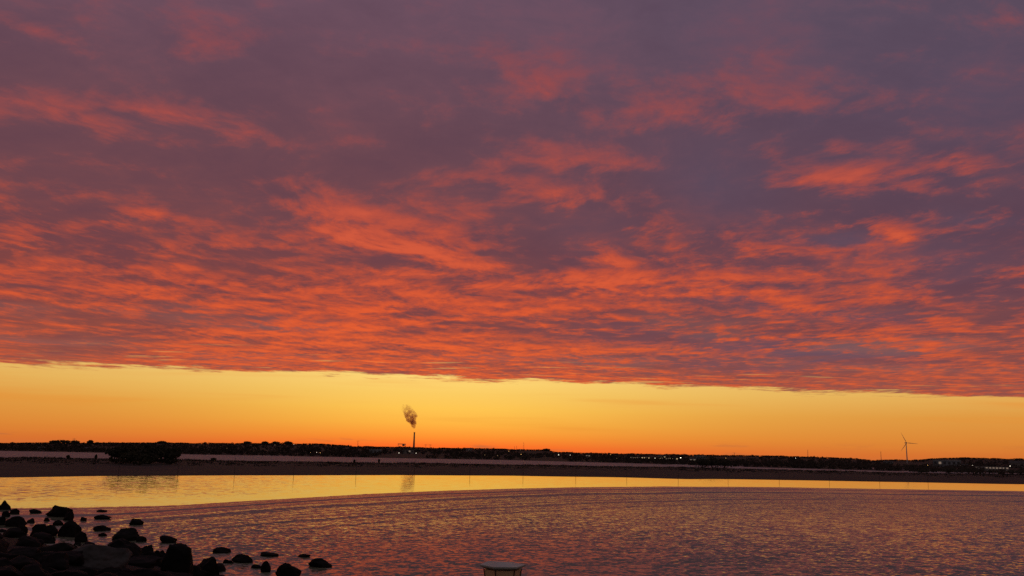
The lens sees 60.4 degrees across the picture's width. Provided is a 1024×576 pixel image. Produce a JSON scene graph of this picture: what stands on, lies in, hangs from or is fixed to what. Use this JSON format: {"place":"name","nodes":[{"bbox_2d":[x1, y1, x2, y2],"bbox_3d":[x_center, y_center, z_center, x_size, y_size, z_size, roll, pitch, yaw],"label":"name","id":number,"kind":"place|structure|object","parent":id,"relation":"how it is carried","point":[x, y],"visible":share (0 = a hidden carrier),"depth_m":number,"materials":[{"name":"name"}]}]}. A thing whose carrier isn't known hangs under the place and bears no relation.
{"place":"outdoors","nodes":[
{"label":"outdoors","id":0,"kind":"place"},
{"bbox_2d":[2,537,160,571],"bbox_3d":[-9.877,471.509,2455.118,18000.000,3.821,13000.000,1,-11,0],"label":"ground","id":1,"kind":"structure","parent":0,"point":[12,541],"depth_m":25.64,"materials":[{"name":"soil"}]},
{"bbox_2d":[0,540,7,552],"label":"boulder","id":2,"kind":"object","parent":1,"relation":"on","point":[3,546],"visible":0.75,"depth_m":22.99,"materials":[{"name":"black stone"}]},
{"bbox_2d":[0,565,24,575],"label":"boulder","id":3,"kind":"object","parent":1,"relation":"on","point":[9,570],"visible":1,"depth_m":17.96,"materials":[{"name":"black stone"}]},
{"bbox_2d":[2,527,26,537],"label":"boulder","id":4,"kind":"object","parent":1,"relation":"on","point":[16,532],"visible":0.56,"depth_m":38.68,"materials":[{"name":"black stone"}]},
{"bbox_2d":[18,525,27,533],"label":"boulder","id":5,"kind":"object","parent":1,"relation":"on","point":[23,528],"visible":0.38,"depth_m":40.44,"materials":[{"name":"black stone"}]},
{"bbox_2d":[7,547,39,556],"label":"boulder","id":6,"kind":"object","parent":1,"relation":"on","point":[26,551],"visible":0.52,"depth_m":22.56,"materials":[{"name":"black stone"}]},
{"bbox_2d":[11,555,41,570],"bbox_3d":[-11.511,6.543,20.677,0.928,0.511,0.926,1,-11,0],"label":"boulder","id":7,"kind":"object","parent":1,"relation":"on","point":[20,562],"visible":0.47,"depth_m":20.45,"materials":[{"name":"black stone"}]},
{"bbox_2d":[15,536,43,546],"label":"boulder","id":8,"kind":"object","parent":1,"relation":"on","point":[28,541],"visible":0.66,"depth_m":26.66,"materials":[{"name":"black stone"}]},
{"bbox_2d":[21,563,51,575],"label":"boulder","id":9,"kind":"object","parent":1,"relation":"on","point":[35,569],"visible":0.94,"depth_m":18.41,"materials":[{"name":"black stone"}]},
{"bbox_2d":[30,524,46,535],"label":"boulder","id":10,"kind":"object","parent":1,"relation":"on","point":[36,528],"visible":0.53,"depth_m":39.68,"materials":[{"name":"black stone"}]},
{"bbox_2d":[31,532,52,542],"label":"boulder","id":11,"kind":"object","parent":1,"relation":"on","point":[45,537],"visible":0.45,"depth_m":36.87,"materials":[{"name":"black stone"}]},
{"bbox_2d":[44,525,57,535],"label":"boulder","id":12,"kind":"object","parent":1,"relation":"on","point":[52,530],"visible":0.68,"depth_m":39.80,"materials":[{"name":"black stone"}]},
{"bbox_2d":[47,539,54,543],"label":"boulder","id":13,"kind":"object","parent":1,"relation":"on","point":[51,541],"visible":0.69,"depth_m":36.78,"materials":[{"name":"black stone"}]},
{"bbox_2d":[37,552,68,570],"bbox_3d":[-11.366,6.837,21.818,0.735,0.534,0.941,9,-13,-34],"label":"boulder","id":14,"kind":"object","parent":1,"relation":"on","point":[58,561],"visible":0.74,"depth_m":21.69,"materials":[{"name":"black stone"}]},
{"bbox_2d":[38,542,76,551],"bbox_3d":[-13.020,7.566,25.429,0.965,0.433,1.041,-3,-12,23],"label":"boulder","id":15,"kind":"object","parent":1,"relation":"on","point":[63,546],"visible":0.62,"depth_m":25.19,"materials":[{"name":"black stone"}]},
{"bbox_2d":[57,520,81,536],"bbox_3d":[-19.994,11.075,39.822,1.062,1.099,0.694,1,-11,1],"label":"boulder","id":16,"kind":"object","parent":1,"relation":"on","point":[70,528],"visible":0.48,"depth_m":39.63,"materials":[{"name":"black stone"}]},
{"bbox_2d":[59,551,83,565],"bbox_3d":[-11.616,7.085,22.944,1.019,0.424,0.737,0,-11,6],"label":"boulder","id":17,"kind":"object","parent":1,"relation":"on","point":[76,558],"visible":0.54,"depth_m":22.76,"materials":[{"name":"black stone"}]},
{"bbox_2d":[74,531,87,542],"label":"boulder","id":18,"kind":"object","parent":1,"relation":"on","point":[81,537],"visible":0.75,"depth_m":37.35,"materials":[{"name":"black stone"}]},
{"bbox_2d":[72,544,132,568],"bbox_3d":[-11.047,7.322,23.650,1.323,0.853,1.702,-8,-14,41],"label":"boulder","id":19,"kind":"object","parent":1,"relation":"on","point":[100,556],"visible":0.63,"depth_m":23.41,"materials":[{"name":"grey stone"}]},
{"bbox_2d":[96,566,123,574],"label":"boulder","id":20,"kind":"object","parent":1,"relation":"on","point":[112,570],"visible":0.68,"depth_m":21.48,"materials":[{"name":"black stone"}]},
{"bbox_2d":[107,538,141,556],"bbox_3d":[-12.033,8.238,27.199,1.121,0.925,0.993,1,-11,0],"label":"boulder","id":21,"kind":"object","parent":1,"relation":"on","point":[135,549],"visible":0.44,"depth_m":27.18,"materials":[{"name":"black stone"}]},
{"bbox_2d":[128,555,161,568],"bbox_3d":[-11.126,8.283,26.386,1.104,0.433,1.009,2,-11,-5],"label":"boulder","id":22,"kind":"object","parent":1,"relation":"on","point":[148,561],"visible":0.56,"depth_m":26.30,"materials":[{"name":"black stone"}]},
{"bbox_2d":[143,545,153,551],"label":"boulder","id":23,"kind":"object","parent":1,"relation":"on","point":[150,548],"visible":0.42,"depth_m":34.10,"materials":[{"name":"black stone"}]},
{"bbox_2d":[154,550,162,556],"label":"boulder","id":24,"kind":"object","parent":1,"relation":"on","point":[158,553],"visible":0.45,"depth_m":32.44,"materials":[{"name":"black stone"}]},
{"bbox_2d":[160,543,192,574],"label":"boulder","id":25,"kind":"object","parent":1,"relation":"on","point":[177,558],"visible":0.91,"depth_m":25.09,"materials":[{"name":"black stone"}]},
{"bbox_2d":[193,565,207,575],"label":"boulder","id":26,"kind":"object","parent":1,"relation":"on","point":[197,571],"visible":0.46,"depth_m":25.83,"materials":[{"name":"black stone"}]},
{"bbox_2d":[198,556,219,575],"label":"boulder","id":27,"kind":"object","parent":1,"relation":"on","point":[209,566],"visible":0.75,"depth_m":28.16,"materials":[{"name":"black stone"}]},
{"bbox_2d":[217,563,225,571],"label":"boulder","id":28,"kind":"object","parent":1,"relation":"on","point":[221,567],"visible":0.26,"depth_m":29.43,"materials":[{"name":"black stone"}]},
{"bbox_2d":[480,561,524,575],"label":"garden lantern","id":29,"kind":"object","parent":1,"relation":"on","point":[496,568],"visible":1,"depth_m":6.63,"materials":[{"name":"grey metal"}]},
{"bbox_2d":[0,451,1023,575],"bbox_3d":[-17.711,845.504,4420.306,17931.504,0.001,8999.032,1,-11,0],"label":"water","id":30,"kind":"structure","parent":0,"point":[397,525],"depth_m":55.40,"materials":[{"name":"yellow liquid"}]},
{"bbox_2d":[0,516,5,524],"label":"boulder","id":31,"kind":"object","parent":30,"relation":"in","point":[2,520],"visible":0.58,"depth_m":44.61,"materials":[{"name":"black stone"}]},
{"bbox_2d":[0,500,10,509],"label":"boulder","id":32,"kind":"object","parent":30,"relation":"in","point":[4,505],"visible":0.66,"depth_m":55.30,"materials":[{"name":"black stone"}]},
{"bbox_2d":[2,511,10,516],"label":"boulder","id":33,"kind":"object","parent":30,"relation":"in","point":[6,513],"visible":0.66,"depth_m":49.78,"materials":[{"name":"black stone"}]},
{"bbox_2d":[10,508,19,513],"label":"boulder","id":34,"kind":"object","parent":30,"relation":"in","point":[15,511],"visible":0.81,"depth_m":52.05,"materials":[{"name":"black stone"}]},
{"bbox_2d":[5,516,26,526],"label":"boulder","id":35,"kind":"object","parent":30,"relation":"in","point":[15,521],"visible":0.65,"depth_m":44.03,"materials":[{"name":"black stone"}]},
{"bbox_2d":[27,518,34,522],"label":"boulder","id":36,"kind":"object","parent":30,"relation":"in","point":[31,520],"visible":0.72,"depth_m":46.35,"materials":[{"name":"black stone"}]},
{"bbox_2d":[29,509,41,512],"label":"boulder","id":37,"kind":"object","parent":30,"relation":"in","point":[34,511],"visible":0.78,"depth_m":52.92,"materials":[{"name":"black stone"}]},
{"bbox_2d":[53,520,63,525],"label":"boulder","id":38,"kind":"object","parent":30,"relation":"on","point":[57,522],"visible":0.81,"depth_m":45.12,"materials":[{"name":"black stone"}]},
{"bbox_2d":[45,505,72,516],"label":"boulder","id":39,"kind":"object","parent":30,"relation":"in","point":[57,511],"visible":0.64,"depth_m":50.52,"materials":[{"name":"black stone"}]},
{"bbox_2d":[63,511,73,520],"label":"boulder","id":40,"kind":"object","parent":30,"relation":"on","point":[69,515],"visible":0.72,"depth_m":48.32,"materials":[{"name":"black stone"}]},
{"bbox_2d":[93,525,110,530],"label":"boulder","id":41,"kind":"object","parent":30,"relation":"on","point":[101,528],"visible":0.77,"depth_m":42.70,"materials":[{"name":"black stone"}]},
{"bbox_2d":[94,515,111,518],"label":"boulder","id":42,"kind":"object","parent":30,"relation":"in","point":[102,517],"visible":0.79,"depth_m":49.54,"materials":[{"name":"black stone"}]},
{"bbox_2d":[112,528,139,540],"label":"boulder","id":43,"kind":"object","parent":30,"relation":"in","point":[130,534],"visible":0.62,"depth_m":38.59,"materials":[{"name":"black stone"}]},
{"bbox_2d":[129,518,143,524],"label":"boulder","id":44,"kind":"object","parent":30,"relation":"in","point":[133,521],"visible":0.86,"depth_m":46.37,"materials":[{"name":"black stone"}]},
{"bbox_2d":[136,536,146,541],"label":"boulder","id":45,"kind":"object","parent":30,"relation":"in","point":[141,539],"visible":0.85,"depth_m":38.19,"materials":[{"name":"black stone"}]},
{"bbox_2d":[160,535,176,542],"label":"boulder","id":46,"kind":"object","parent":30,"relation":"on","point":[166,539],"visible":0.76,"depth_m":37.88,"materials":[{"name":"black stone"}]},
{"bbox_2d":[212,547,230,552],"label":"boulder","id":47,"kind":"object","parent":30,"relation":"on","point":[221,550],"visible":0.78,"depth_m":34.65,"materials":[{"name":"black stone"}]},
{"bbox_2d":[223,559,233,563],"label":"boulder","id":48,"kind":"object","parent":30,"relation":"in","point":[227,561],"visible":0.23,"depth_m":31.52,"materials":[{"name":"black stone"}]},
{"bbox_2d":[231,554,252,562],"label":"boulder","id":49,"kind":"object","parent":30,"relation":"in","point":[240,558],"visible":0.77,"depth_m":31.82,"materials":[{"name":"black stone"}]},
{"bbox_2d":[251,564,260,567],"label":"boulder","id":50,"kind":"object","parent":30,"relation":"on","point":[255,566],"visible":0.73,"depth_m":30.37,"materials":[{"name":"black stone"}]},
{"bbox_2d":[260,561,270,571],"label":"boulder","id":51,"kind":"object","parent":30,"relation":"in","point":[265,566],"visible":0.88,"depth_m":29.45,"materials":[{"name":"black stone"}]},
{"bbox_2d":[260,552,278,555],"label":"boulder","id":52,"kind":"object","parent":30,"relation":"in","point":[268,554],"visible":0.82,"depth_m":33.87,"materials":[{"name":"black stone"}]},
{"bbox_2d":[275,562,301,575],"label":"boulder","id":53,"kind":"object","parent":30,"relation":"on","point":[285,569],"visible":1,"depth_m":28.36,"materials":[{"name":"black stone"}]},
{"bbox_2d":[298,554,310,556],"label":"boulder","id":54,"kind":"object","parent":30,"relation":"in","point":[303,555],"visible":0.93,"depth_m":33.86,"materials":[{"name":"black stone"}]},
{"bbox_2d":[308,558,331,567],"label":"boulder","id":55,"kind":"object","parent":30,"relation":"in","point":[319,562],"visible":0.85,"depth_m":30.96,"materials":[{"name":"black stone"}]},
{"bbox_2d":[0,456,1023,483],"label":"sandy spit terrain","id":56,"kind":"structure","parent":0,"point":[24,468],"depth_m":198.22,"materials":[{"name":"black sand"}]},
{"bbox_2d":[105,445,132,463],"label":"shrub","id":57,"kind":"object","parent":56,"relation":"on","point":[117,452],"visible":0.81,"depth_m":190.04,"materials":[{"name":"green plant"}]},
{"bbox_2d":[122,444,137,461],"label":"shrub","id":58,"kind":"object","parent":56,"relation":"on","point":[133,447],"visible":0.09,"depth_m":201.81,"materials":[{"name":"green plant"}]},
{"bbox_2d":[121,450,158,464],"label":"shrub","id":59,"kind":"object","parent":56,"relation":"on","point":[139,456],"visible":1,"depth_m":183.21,"materials":[{"name":"green plant"}]},
{"bbox_2d":[136,443,160,463],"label":"shrub","id":60,"kind":"object","parent":56,"relation":"on","point":[149,447],"visible":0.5,"depth_m":196.92,"materials":[{"name":"green plant"}]},
{"bbox_2d":[155,444,168,462],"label":"shrub","id":61,"kind":"object","parent":56,"relation":"on","point":[161,446],"visible":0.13,"depth_m":208.62,"materials":[{"name":"green plant"}]},
{"bbox_2d":[160,447,181,463],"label":"shrub","id":62,"kind":"object","parent":56,"relation":"on","point":[170,453],"visible":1,"depth_m":196.86,"materials":[{"name":"green plant"}]},
{"bbox_2d":[695,458,709,467],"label":"shrub","id":63,"kind":"object","parent":56,"relation":"on","point":[703,462],"visible":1,"depth_m":369.30,"materials":[{"name":"green plant"}]},
{"bbox_2d":[702,456,720,467],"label":"shrub","id":64,"kind":"object","parent":56,"relation":"on","point":[713,459],"visible":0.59,"depth_m":376.58,"materials":[{"name":"green plant"}]},
{"bbox_2d":[714,458,732,467],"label":"shrub","id":65,"kind":"object","parent":56,"relation":"on","point":[723,463],"visible":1,"depth_m":369.86,"materials":[{"name":"green plant"}]},
{"bbox_2d":[910,469,929,472],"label":"shrub","id":66,"kind":"object","parent":56,"relation":"on","point":[923,471],"visible":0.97,"depth_m":356.54,"materials":[{"name":"green plant"}]},
{"bbox_2d":[938,466,957,473],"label":"shrub","id":67,"kind":"object","parent":56,"relation":"on","point":[945,470],"visible":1,"depth_m":349.46,"materials":[{"name":"green plant"}]},
{"bbox_2d":[958,468,978,473],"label":"shrub","id":68,"kind":"object","parent":56,"relation":"on","point":[968,470],"visible":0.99,"depth_m":352.92,"materials":[{"name":"green plant"}]},
{"bbox_2d":[980,468,999,473],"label":"shrub","id":69,"kind":"object","parent":56,"relation":"on","point":[993,471],"visible":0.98,"depth_m":371.30,"materials":[{"name":"green plant"}]},
{"bbox_2d":[1000,468,1023,473],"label":"shrub","id":70,"kind":"object","parent":56,"relation":"on","point":[1018,471],"visible":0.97,"depth_m":372.78,"materials":[{"name":"green plant"}]},
{"bbox_2d":[0,443,1023,473],"bbox_3d":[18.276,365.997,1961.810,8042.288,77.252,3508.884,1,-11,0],"label":"hills","id":71,"kind":"structure","parent":0,"point":[398,454],"depth_m":1321.24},
{"bbox_2d":[57,440,68,443],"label":"broadleaf tree","id":72,"kind":"object","parent":71,"relation":"on","point":[64,441],"visible":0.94,"depth_m":2351.77,"materials":[{"name":"green plant"}]},
{"bbox_2d":[402,449,413,453],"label":"turbine hall","id":73,"kind":"structure","parent":71,"relation":"on","point":[411,451],"depth_m":1247.09,"materials":[{"name":"concrete"}]},
{"bbox_2d":[0,442,1023,473],"bbox_3d":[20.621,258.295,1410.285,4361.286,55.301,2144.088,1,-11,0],"label":"woods","id":74,"kind":"object","parent":71,"relation":"on","point":[232,449],"visible":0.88,"depth_m":1064.97,"materials":[{"name":"black plant"}]},
{"bbox_2d":[901,435,915,462],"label":"wind turbine","id":75,"kind":"object","parent":71,"relation":"on","point":[906,449],"visible":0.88,"depth_m":1706.18,"materials":[{"name":"metal"}]},
{"bbox_2d":[933,460,960,466],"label":"hall","id":76,"kind":"structure","parent":71,"relation":"on","point":[946,462],"depth_m":932.87,"materials":[{"name":"metal"}]},
{"bbox_2d":[975,466,1008,470],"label":"greenhouse","id":77,"kind":"object","parent":71,"relation":"on","point":[998,467],"visible":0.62,"depth_m":676.20,"materials":[{"name":"metal"}]},
{"bbox_2d":[1009,461,1023,467],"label":"barn","id":78,"kind":"structure","parent":71,"relation":"on","point":[1019,463],"depth_m":982.39,"materials":[{"name":"concrete"}]},
{"bbox_2d":[0,0,1023,460],"label":"sky","id":79,"kind":"structure","parent":0,"point":[689,227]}
]}

